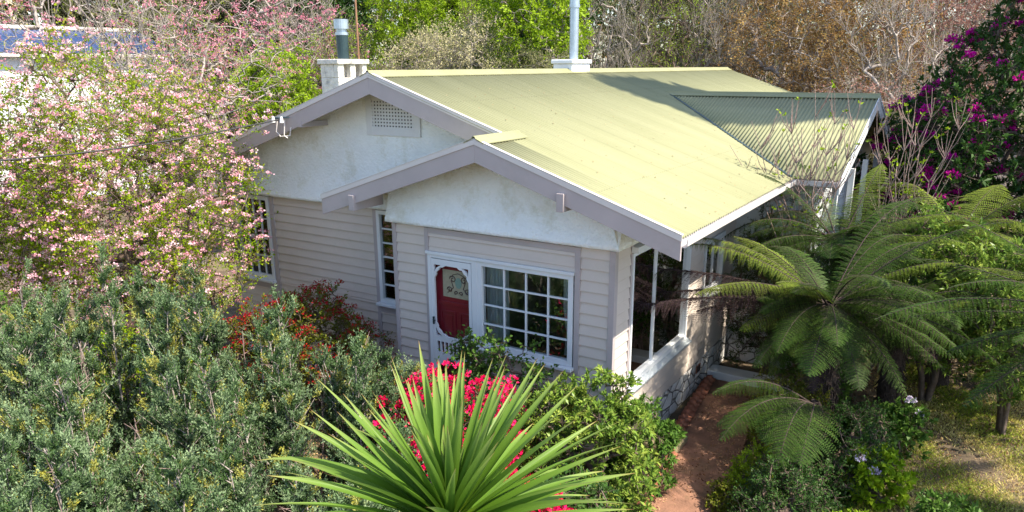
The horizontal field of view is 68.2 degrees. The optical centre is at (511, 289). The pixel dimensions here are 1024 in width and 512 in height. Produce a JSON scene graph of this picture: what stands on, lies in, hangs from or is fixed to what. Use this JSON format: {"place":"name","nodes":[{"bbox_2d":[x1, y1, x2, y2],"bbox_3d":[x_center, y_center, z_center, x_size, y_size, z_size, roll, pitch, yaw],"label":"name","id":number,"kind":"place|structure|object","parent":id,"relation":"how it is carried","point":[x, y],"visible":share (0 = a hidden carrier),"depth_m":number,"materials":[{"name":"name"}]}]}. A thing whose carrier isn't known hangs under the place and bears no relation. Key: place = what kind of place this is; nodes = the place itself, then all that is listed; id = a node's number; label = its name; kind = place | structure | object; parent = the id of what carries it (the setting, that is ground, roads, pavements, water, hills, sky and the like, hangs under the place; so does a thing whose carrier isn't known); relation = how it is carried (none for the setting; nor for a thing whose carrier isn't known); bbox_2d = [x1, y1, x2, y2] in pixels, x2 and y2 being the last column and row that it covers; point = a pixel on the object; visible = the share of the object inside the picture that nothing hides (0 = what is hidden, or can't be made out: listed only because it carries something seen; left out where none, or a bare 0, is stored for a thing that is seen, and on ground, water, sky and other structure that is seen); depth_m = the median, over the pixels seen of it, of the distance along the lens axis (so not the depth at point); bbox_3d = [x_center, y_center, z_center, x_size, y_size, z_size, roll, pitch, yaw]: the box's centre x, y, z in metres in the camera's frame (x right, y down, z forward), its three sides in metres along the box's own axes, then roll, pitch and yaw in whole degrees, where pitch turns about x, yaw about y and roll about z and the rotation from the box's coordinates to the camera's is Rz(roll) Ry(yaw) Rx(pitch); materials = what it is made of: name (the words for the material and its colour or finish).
{"place":"outdoors","nodes":[
{"label":"outdoors","id":0,"kind":"place"},
{"bbox_2d":[26,0,211,100],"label":"tree","id":1,"kind":"object","parent":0,"point":[74,14],"visible":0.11,"depth_m":39.24,"materials":[{"name":"brown plant"}]},
{"bbox_2d":[233,0,379,94],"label":"bare tree","id":2,"kind":"object","parent":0,"point":[346,4],"visible":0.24,"depth_m":32.81,"materials":[{"name":"plant"}]},
{"bbox_2d":[287,6,401,105],"bbox_3d":[-5.150,-4.915,23.546,3.652,7.437,3.738,10,19,31],"label":"bare tree","id":3,"kind":"object","parent":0,"point":[350,43],"visible":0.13,"depth_m":22.97,"materials":[{"name":"brown plant"}]},
{"bbox_2d":[1,325,740,511],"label":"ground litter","id":4,"kind":"object","parent":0,"point":[306,421],"visible":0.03,"depth_m":12.53,"materials":[{"name":"brown plant"}]},
{"bbox_2d":[434,0,523,67],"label":"tree","id":5,"kind":"object","parent":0,"point":[460,6],"visible":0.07,"depth_m":29.26,"materials":[{"name":"green plant"}]},
{"bbox_2d":[28,0,987,65],"label":"sky","id":6,"kind":"structure","parent":0,"point":[390,0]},
{"bbox_2d":[0,64,1023,511],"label":"ground","id":7,"kind":"structure","parent":0,"point":[966,456],"depth_m":12.94,"materials":[{"name":"soil"}]},
{"bbox_2d":[0,0,29,29],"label":"building","id":8,"kind":"structure","parent":7,"relation":"on","point":[11,12],"depth_m":43.86,"materials":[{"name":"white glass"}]},
{"bbox_2d":[0,286,103,492],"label":"green shrub","id":9,"kind":"object","parent":7,"relation":"on","point":[3,305],"visible":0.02,"depth_m":10.55,"materials":[{"name":"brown plant"}]},
{"bbox_2d":[0,67,110,325],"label":"blossom tree","id":10,"kind":"object","parent":7,"relation":"on","point":[19,278],"visible":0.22,"depth_m":12.17,"materials":[{"name":"pink plant"}]},
{"bbox_2d":[0,255,145,508],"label":"juniper","id":11,"kind":"object","parent":7,"relation":"on","point":[22,352],"visible":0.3,"depth_m":8.78,"materials":[{"name":"green plant"}]},
{"bbox_2d":[0,24,182,206],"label":"neighbour house","id":12,"kind":"structure","parent":7,"relation":"on","point":[15,62],"depth_m":33.55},
{"bbox_2d":[0,237,197,510],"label":"juniper","id":13,"kind":"object","parent":7,"relation":"on","point":[138,302],"visible":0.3,"depth_m":8.76,"materials":[{"name":"green plant"}]},
{"bbox_2d":[0,355,198,511],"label":"juniper","id":14,"kind":"object","parent":7,"relation":"on","point":[79,414],"visible":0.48,"depth_m":7.51,"materials":[{"name":"green plant"}]},
{"bbox_2d":[0,0,219,233],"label":"blossom tree","id":15,"kind":"object","parent":7,"relation":"on","point":[33,8],"visible":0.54,"depth_m":24.25,"materials":[{"name":"pink plant"}]},
{"bbox_2d":[0,408,222,511],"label":"juniper","id":16,"kind":"object","parent":7,"relation":"on","point":[91,489],"visible":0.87,"depth_m":6.28,"materials":[{"name":"green plant"}]},
{"bbox_2d":[26,0,216,266],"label":"blossom tree","id":17,"kind":"object","parent":7,"relation":"on","point":[114,41],"visible":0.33,"depth_m":20.55,"materials":[{"name":"pink plant"}]},
{"bbox_2d":[0,0,278,389],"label":"blossom tree","id":18,"kind":"object","parent":7,"relation":"on","point":[165,192],"visible":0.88,"depth_m":11.82,"materials":[{"name":"pink plant"}]},
{"bbox_2d":[85,314,214,455],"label":"green shrub","id":19,"kind":"object","parent":7,"relation":"on","point":[134,346],"visible":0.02,"depth_m":11.18,"materials":[{"name":"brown plant"}]},
{"bbox_2d":[96,432,268,511],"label":"juniper","id":20,"kind":"object","parent":7,"relation":"on","point":[183,493],"visible":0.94,"depth_m":6.33,"materials":[{"name":"green plant"}]},
{"bbox_2d":[66,0,313,305],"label":"blossom tree","id":21,"kind":"object","parent":7,"relation":"on","point":[202,69],"visible":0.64,"depth_m":16.68,"materials":[{"name":"pink plant"}]},
{"bbox_2d":[91,347,290,511],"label":"juniper","id":22,"kind":"object","parent":7,"relation":"on","point":[215,424],"visible":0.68,"depth_m":7.70,"materials":[{"name":"green plant"}]},
{"bbox_2d":[125,259,305,510],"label":"juniper","id":23,"kind":"object","parent":7,"relation":"on","point":[205,329],"visible":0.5,"depth_m":8.63,"materials":[{"name":"green plant"}]},
{"bbox_2d":[144,0,318,121],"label":"blossom tree","id":24,"kind":"object","parent":7,"relation":"on","point":[222,13],"visible":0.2,"depth_m":34.09,"materials":[{"name":"pink plant"}]},
{"bbox_2d":[161,0,369,115],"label":"blossom tree","id":25,"kind":"object","parent":7,"relation":"on","point":[264,14],"visible":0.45,"depth_m":24.82,"materials":[{"name":"pink plant"}]},
{"bbox_2d":[228,38,322,133],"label":"lime shrub","id":26,"kind":"object","parent":7,"relation":"on","point":[299,95],"visible":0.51,"depth_m":21.78,"materials":[{"name":"green plant"}]},
{"bbox_2d":[230,0,360,108],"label":"bare tree","id":27,"kind":"object","parent":7,"relation":"on","point":[296,32],"visible":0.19,"depth_m":28.13,"materials":[{"name":"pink plant"}]},
{"bbox_2d":[194,435,400,511],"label":"juniper","id":28,"kind":"object","parent":7,"relation":"on","point":[303,491],"visible":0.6,"depth_m":6.26,"materials":[{"name":"green plant"}]},
{"bbox_2d":[218,282,381,511],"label":"juniper","id":29,"kind":"object","parent":7,"relation":"on","point":[284,399],"visible":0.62,"depth_m":8.70,"materials":[{"name":"green plant"}]},
{"bbox_2d":[221,278,397,412],"bbox_3d":[-3.462,0.937,12.612,3.274,2.405,2.191,10,19,31],"label":"red azalea","id":30,"kind":"object","parent":7,"relation":"on","point":[300,315],"visible":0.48,"depth_m":12.33,"materials":[{"name":"brown plant"}]},
{"bbox_2d":[309,327,431,483],"bbox_3d":[-1.645,1.683,9.255,1.545,2.802,1.510,10,19,31],"label":"juniper","id":31,"kind":"object","parent":7,"relation":"on","point":[365,385],"visible":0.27,"depth_m":8.68,"materials":[{"name":"green plant"}]},
{"bbox_2d":[310,414,432,511],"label":"juniper","id":32,"kind":"object","parent":7,"relation":"on","point":[343,456],"visible":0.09,"depth_m":7.35,"materials":[{"name":"green plant"}]},
{"bbox_2d":[360,0,478,69],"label":"tree","id":33,"kind":"object","parent":7,"relation":"on","point":[427,10],"visible":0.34,"depth_m":29.38,"materials":[{"name":"green plant"}]},
{"bbox_2d":[374,9,480,69],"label":"beige shrub","id":34,"kind":"object","parent":7,"relation":"on","point":[414,49],"visible":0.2,"depth_m":25.62,"materials":[{"name":"grey plant"}]},
{"bbox_2d":[252,343,633,511],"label":"spiky palm","id":35,"kind":"object","parent":7,"relation":"on","point":[469,475],"visible":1,"depth_m":4.55,"materials":[{"name":"green plant"}]},
{"bbox_2d":[367,355,531,477],"bbox_3d":[-0.777,1.936,8.914,2.031,2.543,2.038,10,19,31],"label":"pink azalea","id":36,"kind":"object","parent":7,"relation":"on","point":[469,405],"visible":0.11,"depth_m":8.68,"materials":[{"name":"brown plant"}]},
{"bbox_2d":[448,328,488,394],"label":"rose bush","id":37,"kind":"object","parent":7,"relation":"on","point":[466,353],"visible":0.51,"depth_m":10.66,"materials":[{"name":"green plant"}]},
{"bbox_2d":[419,5,523,69],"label":"beige shrub","id":38,"kind":"object","parent":7,"relation":"on","point":[460,52],"visible":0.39,"depth_m":24.38,"materials":[{"name":"grey plant"}]},
{"bbox_2d":[426,0,520,68],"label":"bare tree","id":39,"kind":"object","parent":7,"relation":"on","point":[464,11],"visible":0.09,"depth_m":27.15,"materials":[{"name":"green plant"}]},
{"bbox_2d":[438,324,558,419],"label":"rose bush","id":40,"kind":"object","parent":7,"relation":"on","point":[500,349],"visible":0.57,"depth_m":10.24,"materials":[{"name":"green plant"}]},
{"bbox_2d":[0,0,1023,172],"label":"distant woodland","id":41,"kind":"object","parent":7,"relation":"on","point":[23,11],"visible":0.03,"depth_m":45.56,"materials":[{"name":"brown plant"}]},
{"bbox_2d":[173,0,890,467],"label":"weatherboard house","id":42,"kind":"structure","parent":7,"relation":"on","point":[427,210],"depth_m":12.02,"materials":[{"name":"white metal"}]},
{"bbox_2d":[0,119,279,160],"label":"power cable","id":43,"kind":"object","parent":42,"relation":"attached to","point":[133,145],"visible":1,"depth_m":10.38,"materials":[{"name":"black rubber"}]},
{"bbox_2d":[233,193,276,283],"bbox_3d":[-4.961,-1.002,14.577,1.030,1.665,0.195,10,19,31],"label":"window","id":44,"kind":"structure","parent":42,"relation":"in","point":[260,270],"depth_m":14.55,"materials":[{"name":"white paint"}]},
{"bbox_2d":[375,209,395,308],"bbox_3d":[-2.104,-0.510,12.859,0.510,1.665,0.195,10,19,31],"label":"window","id":45,"kind":"structure","parent":42,"relation":"in","point":[385,261],"depth_m":12.94,"materials":[{"name":"white paint"}]},
{"bbox_2d":[431,258,472,402],"bbox_3d":[-0.914,0.666,11.525,0.735,2.260,0.091,10,19,31],"label":"screen door","id":46,"kind":"structure","parent":42,"relation":"in","point":[460,266],"depth_m":11.55,"materials":[{"name":"white paint"}]},
{"bbox_2d":[435,264,468,395],"bbox_3d":[-0.802,0.615,11.590,0.880,2.280,0.058,10,19,31],"label":"front door","id":47,"kind":"structure","parent":42,"relation":"in","point":[452,291],"depth_m":11.52,"materials":[{"name":"red paint"}]},
{"bbox_2d":[476,261,574,372],"bbox_3d":[0.194,0.339,10.803,1.630,1.375,0.312,10,19,31],"label":"window","id":48,"kind":"structure","parent":42,"relation":"in","point":[497,276],"depth_m":10.88,"materials":[{"name":"white paint"}]},
{"bbox_2d":[626,242,691,393],"bbox_3d":[2.289,0.154,11.508,0.190,2.139,2.500,10,19,31],"label":"window","id":49,"kind":"structure","parent":42,"relation":"in","point":[655,341],"depth_m":11.40,"materials":[{"name":"white paint"}]},
{"bbox_2d":[701,231,726,300],"bbox_3d":[3.630,-0.443,13.563,0.195,1.045,1.170,10,19,31],"label":"window","id":50,"kind":"structure","parent":42,"relation":"in","point":[714,262],"depth_m":13.63,"materials":[{"name":"white paint"}]},
{"bbox_2d":[834,192,843,232],"bbox_3d":[6.828,-1.238,15.946,0.195,1.495,1.060,10,19,31],"label":"window","id":51,"kind":"structure","parent":42,"relation":"in","point":[841,197],"depth_m":16.13,"materials":[{"name":"white paint"}]},
{"bbox_2d":[472,0,593,68],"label":"lime tree","id":52,"kind":"object","parent":7,"relation":"on","point":[537,23],"visible":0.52,"depth_m":24.46,"materials":[{"name":"green plant"}]},
{"bbox_2d":[498,37,568,68],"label":"beige shrub","id":53,"kind":"object","parent":7,"relation":"on","point":[538,62],"visible":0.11,"depth_m":23.55,"materials":[{"name":"grey plant"}]},
{"bbox_2d":[502,458,576,511],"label":"pink azalea","id":54,"kind":"object","parent":7,"relation":"on","point":[555,508],"visible":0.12,"depth_m":7.49,"materials":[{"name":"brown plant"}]},
{"bbox_2d":[539,463,623,511],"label":"shrub","id":55,"kind":"object","parent":7,"relation":"on","point":[598,488],"visible":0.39,"depth_m":8.03,"materials":[{"name":"green plant"}]},
{"bbox_2d":[508,364,662,511],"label":"pieris shrub","id":56,"kind":"object","parent":7,"relation":"on","point":[580,402],"visible":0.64,"depth_m":8.91,"materials":[{"name":"green plant"}]},
{"bbox_2d":[208,165,1021,221],"bbox_3d":[2.666,-4.136,30.607,33.826,1.830,0.019,3,17,13],"label":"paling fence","id":57,"kind":"object","parent":7,"relation":"on","point":[215,186],"depth_m":34.12,"materials":[{"name":"grey wood"}]},
{"bbox_2d":[580,0,671,67],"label":"bare tree","id":58,"kind":"object","parent":7,"relation":"on","point":[621,24],"visible":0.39,"depth_m":27.83,"materials":[{"name":"grey plant"}]},
{"bbox_2d":[598,391,687,496],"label":"pieris shrub","id":59,"kind":"object","parent":7,"relation":"on","point":[672,439],"visible":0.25,"depth_m":9.83,"materials":[{"name":"green plant"}]},
{"bbox_2d":[612,0,721,67],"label":"bare tree","id":60,"kind":"object","parent":7,"relation":"on","point":[675,18],"visible":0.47,"depth_m":27.91,"materials":[{"name":"brown plant"}]},
{"bbox_2d":[702,477,748,511],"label":"creeping plant","id":61,"kind":"object","parent":7,"relation":"on","point":[716,501],"visible":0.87,"depth_m":9.84,"materials":[{"name":"green plant"}]},
{"bbox_2d":[671,0,779,76],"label":"bare tree","id":62,"kind":"object","parent":7,"relation":"on","point":[715,33],"visible":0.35,"depth_m":27.77,"materials":[{"name":"grey plant"}]},
{"bbox_2d":[722,437,775,498],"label":"bed shrub","id":63,"kind":"object","parent":7,"relation":"on","point":[738,474],"visible":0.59,"depth_m":10.05,"materials":[{"name":"green plant"}]},
{"bbox_2d":[707,364,805,390],"bbox_3d":[4.456,1.657,13.845,1.700,0.160,0.370,10,19,31],"label":"garden step","id":64,"kind":"object","parent":7,"relation":"on","point":[724,373],"visible":0.42,"depth_m":13.94,"materials":[{"name":"grey concrete"}]},
{"bbox_2d":[719,194,822,374],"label":"green shrub","id":65,"kind":"object","parent":7,"relation":"on","point":[761,276],"visible":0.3,"depth_m":13.85,"materials":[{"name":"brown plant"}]},
{"bbox_2d":[712,378,841,486],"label":"tree fern","id":66,"kind":"object","parent":7,"relation":"on","point":[808,415],"visible":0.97,"depth_m":9.63,"materials":[{"name":"green plant"}]},
{"bbox_2d":[690,0,868,92],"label":"russet tree","id":67,"kind":"object","parent":7,"relation":"on","point":[755,41],"visible":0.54,"depth_m":27.14,"materials":[{"name":"brown plant"}]},
{"bbox_2d":[741,365,833,469],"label":"bed shrub","id":68,"kind":"object","parent":7,"relation":"on","point":[802,392],"visible":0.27,"depth_m":10.93,"materials":[{"name":"green plant"}]},
{"bbox_2d":[727,448,850,511],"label":"bed shrub","id":69,"kind":"object","parent":7,"relation":"on","point":[804,500],"visible":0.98,"depth_m":9.19,"materials":[{"name":"green plant"}]},
{"bbox_2d":[730,79,868,375],"bbox_3d":[4.770,-0.875,13.201,2.121,5.398,0.950,3,17,12],"label":"budding shrub","id":70,"kind":"object","parent":7,"relation":"on","point":[816,165],"visible":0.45,"depth_m":12.77,"materials":[{"name":"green plant"}]},
{"bbox_2d":[735,399,864,511],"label":"ground cover","id":71,"kind":"object","parent":7,"relation":"on","point":[843,499],"visible":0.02,"depth_m":10.13,"materials":[{"name":"green plant"}]},
{"bbox_2d":[755,0,867,92],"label":"bare tree","id":72,"kind":"object","parent":7,"relation":"on","point":[781,49],"visible":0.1,"depth_m":31.81,"materials":[{"name":"brown plant"}]},
{"bbox_2d":[772,322,865,412],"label":"green shrub","id":73,"kind":"object","parent":7,"relation":"on","point":[843,396],"visible":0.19,"depth_m":12.50,"materials":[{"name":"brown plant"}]},
{"bbox_2d":[640,197,1013,453],"bbox_3d":[4.642,0.700,11.178,3.873,3.760,5.123,26,30,56],"label":"tree fern","id":74,"kind":"object","parent":7,"relation":"on","point":[825,314],"visible":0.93,"depth_m":10.62,"materials":[{"name":"green plant"}]},
{"bbox_2d":[721,161,978,403],"bbox_3d":[5.201,-0.007,12.934,3.383,4.109,2.903,-2,16,-6],"label":"tree fern","id":75,"kind":"object","parent":7,"relation":"on","point":[834,242],"visible":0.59,"depth_m":12.32,"materials":[{"name":"green plant"}]},
{"bbox_2d":[824,152,879,266],"bbox_3d":[6.979,-0.743,15.687,0.100,3.700,5.300,10,19,31],"label":"white railing","id":76,"kind":"object","parent":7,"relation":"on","point":[850,184],"visible":0.03,"depth_m":14.61,"materials":[{"name":"paint"}]},
{"bbox_2d":[753,0,953,155],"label":"russet tree","id":77,"kind":"object","parent":7,"relation":"on","point":[826,31],"visible":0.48,"depth_m":25.34,"materials":[{"name":"brown plant"}]},
{"bbox_2d":[811,395,900,500],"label":"bed shrub","id":78,"kind":"object","parent":7,"relation":"on","point":[840,454],"visible":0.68,"depth_m":10.13,"materials":[{"name":"green plant"}]},
{"bbox_2d":[833,407,902,461],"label":"hydrangea","id":79,"kind":"object","parent":7,"relation":"on","point":[893,430],"visible":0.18,"depth_m":10.75,"materials":[{"name":"green plant"}]},
{"bbox_2d":[808,66,928,200],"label":"russet shrub","id":80,"kind":"object","parent":7,"relation":"on","point":[872,89],"visible":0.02,"depth_m":22.10,"materials":[{"name":"brown plant"}]},
{"bbox_2d":[841,439,918,511],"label":"hydrangea","id":81,"kind":"object","parent":7,"relation":"on","point":[876,473],"visible":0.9,"depth_m":9.85,"materials":[{"name":"green plant"}]},
{"bbox_2d":[739,339,1023,511],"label":"fallen leaves","id":82,"kind":"object","parent":7,"relation":"on","point":[950,440],"visible":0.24,"depth_m":11.60,"materials":[{"name":"brown plant"}]},
{"bbox_2d":[821,0,962,207],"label":"bare tree","id":83,"kind":"object","parent":7,"relation":"on","point":[906,68],"visible":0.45,"depth_m":23.37,"materials":[{"name":"grey plant"}]},
{"bbox_2d":[804,237,997,407],"bbox_3d":[6.093,0.721,12.354,2.998,3.001,2.866,10,19,31],"label":"tree fern","id":84,"kind":"object","parent":7,"relation":"on","point":[885,390],"visible":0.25,"depth_m":12.02,"materials":[{"name":"green plant"}]},
{"bbox_2d":[869,395,938,460],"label":"hydrangea","id":85,"kind":"object","parent":7,"relation":"on","point":[904,414],"visible":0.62,"depth_m":11.04,"materials":[{"name":"green plant"}]},
{"bbox_2d":[852,198,968,353],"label":"green shrub","id":86,"kind":"object","parent":7,"relation":"on","point":[864,319],"visible":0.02,"depth_m":14.57,"materials":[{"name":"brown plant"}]},
{"bbox_2d":[866,88,972,370],"bbox_3d":[7.181,-0.993,13.868,1.684,5.225,0.979,-2,16,-4],"label":"budding shrub","id":87,"kind":"object","parent":7,"relation":"on","point":[915,175],"visible":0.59,"depth_m":13.49,"materials":[{"name":"brown plant"}]},
{"bbox_2d":[825,361,1023,511],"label":"lawn grass","id":88,"kind":"structure","parent":7,"relation":"on","point":[968,411],"depth_m":11.47,"materials":[{"name":"plant"}]},
{"bbox_2d":[847,0,1023,133],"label":"russet tree","id":89,"kind":"object","parent":7,"relation":"on","point":[958,9],"visible":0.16,"depth_m":25.68,"materials":[{"name":"grey bark"},{"name":"russet brown leaf"}]},
{"bbox_2d":[850,92,1023,318],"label":"rhododendron","id":90,"kind":"object","parent":7,"relation":"on","point":[997,169],"visible":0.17,"depth_m":16.41,"materials":[{"name":"green plant"}]},
{"bbox_2d":[857,193,1017,403],"bbox_3d":[7.160,0.245,12.583,2.174,3.616,2.358,-12,20,-36],"label":"bright shrub","id":91,"kind":"object","parent":7,"relation":"on","point":[946,254],"visible":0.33,"depth_m":12.24,"materials":[{"name":"green plant"}]},
{"bbox_2d":[905,488,982,511],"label":"bed shrub","id":92,"kind":"object","parent":7,"relation":"on","point":[938,504],"visible":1,"depth_m":8.69,"materials":[{"name":"green plant"}]},
{"bbox_2d":[868,0,1023,289],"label":"rhododendron","id":93,"kind":"object","parent":7,"relation":"on","point":[1013,75],"visible":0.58,"depth_m":14.74,"materials":[{"name":"green plant"}]},
{"bbox_2d":[875,207,1023,408],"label":"tree fern","id":94,"kind":"object","parent":7,"relation":"on","point":[1020,331],"visible":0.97,"depth_m":8.79,"materials":[{"name":"green plant"}]},
{"bbox_2d":[875,182,1023,388],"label":"tree fern","id":95,"kind":"object","parent":7,"relation":"on","point":[942,381],"visible":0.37,"depth_m":13.28,"materials":[{"name":"green plant"}]},
{"bbox_2d":[904,0,1023,138],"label":"bare tree","id":96,"kind":"object","parent":7,"relation":"on","point":[981,17],"visible":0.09,"depth_m":26.96,"materials":[{"name":"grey plant"}]},
{"bbox_2d":[936,235,1023,435],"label":"bright shrub","id":97,"kind":"object","parent":7,"relation":"on","point":[979,330],"visible":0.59,"depth_m":11.37,"materials":[{"name":"green plant"}]},
{"bbox_2d":[956,218,1023,392],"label":"dark shrub","id":98,"kind":"object","parent":7,"relation":"on","point":[1002,230],"visible":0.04,"depth_m":12.79,"materials":[{"name":"green plant"}]},
{"bbox_2d":[506,0,617,67],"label":"dark conifer","id":99,"kind":"object","parent":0,"point":[592,18],"visible":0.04,"depth_m":34.17,"materials":[{"name":"green plant"}]},
{"bbox_2d":[598,0,732,67],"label":"tree","id":100,"kind":"object","parent":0,"point":[662,21],"visible":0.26,"depth_m":35.17,"materials":[{"name":"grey plant"}]},
{"bbox_2d":[647,379,768,511],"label":"path","id":101,"kind":"structure","parent":0,"point":[696,430],"depth_m":11.32,"materials":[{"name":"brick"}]},
{"bbox_2d":[643,431,687,452],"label":"stone slab","id":102,"kind":"structure","parent":101,"relation":"on","point":[683,442],"depth_m":11.47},
{"bbox_2d":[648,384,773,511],"bbox_3d":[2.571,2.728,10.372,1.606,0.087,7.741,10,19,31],"label":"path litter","id":103,"kind":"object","parent":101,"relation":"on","point":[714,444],"visible":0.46,"depth_m":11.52,"materials":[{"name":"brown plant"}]},
{"bbox_2d":[674,0,814,82],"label":"bare tree","id":104,"kind":"object","parent":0,"point":[749,45],"visible":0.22,"depth_m":33.20,"materials":[{"name":"plant"}]},
{"bbox_2d":[868,88,967,225],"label":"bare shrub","id":105,"kind":"object","parent":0,"point":[871,160],"visible":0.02,"depth_m":20.16,"materials":[{"name":"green plant"}]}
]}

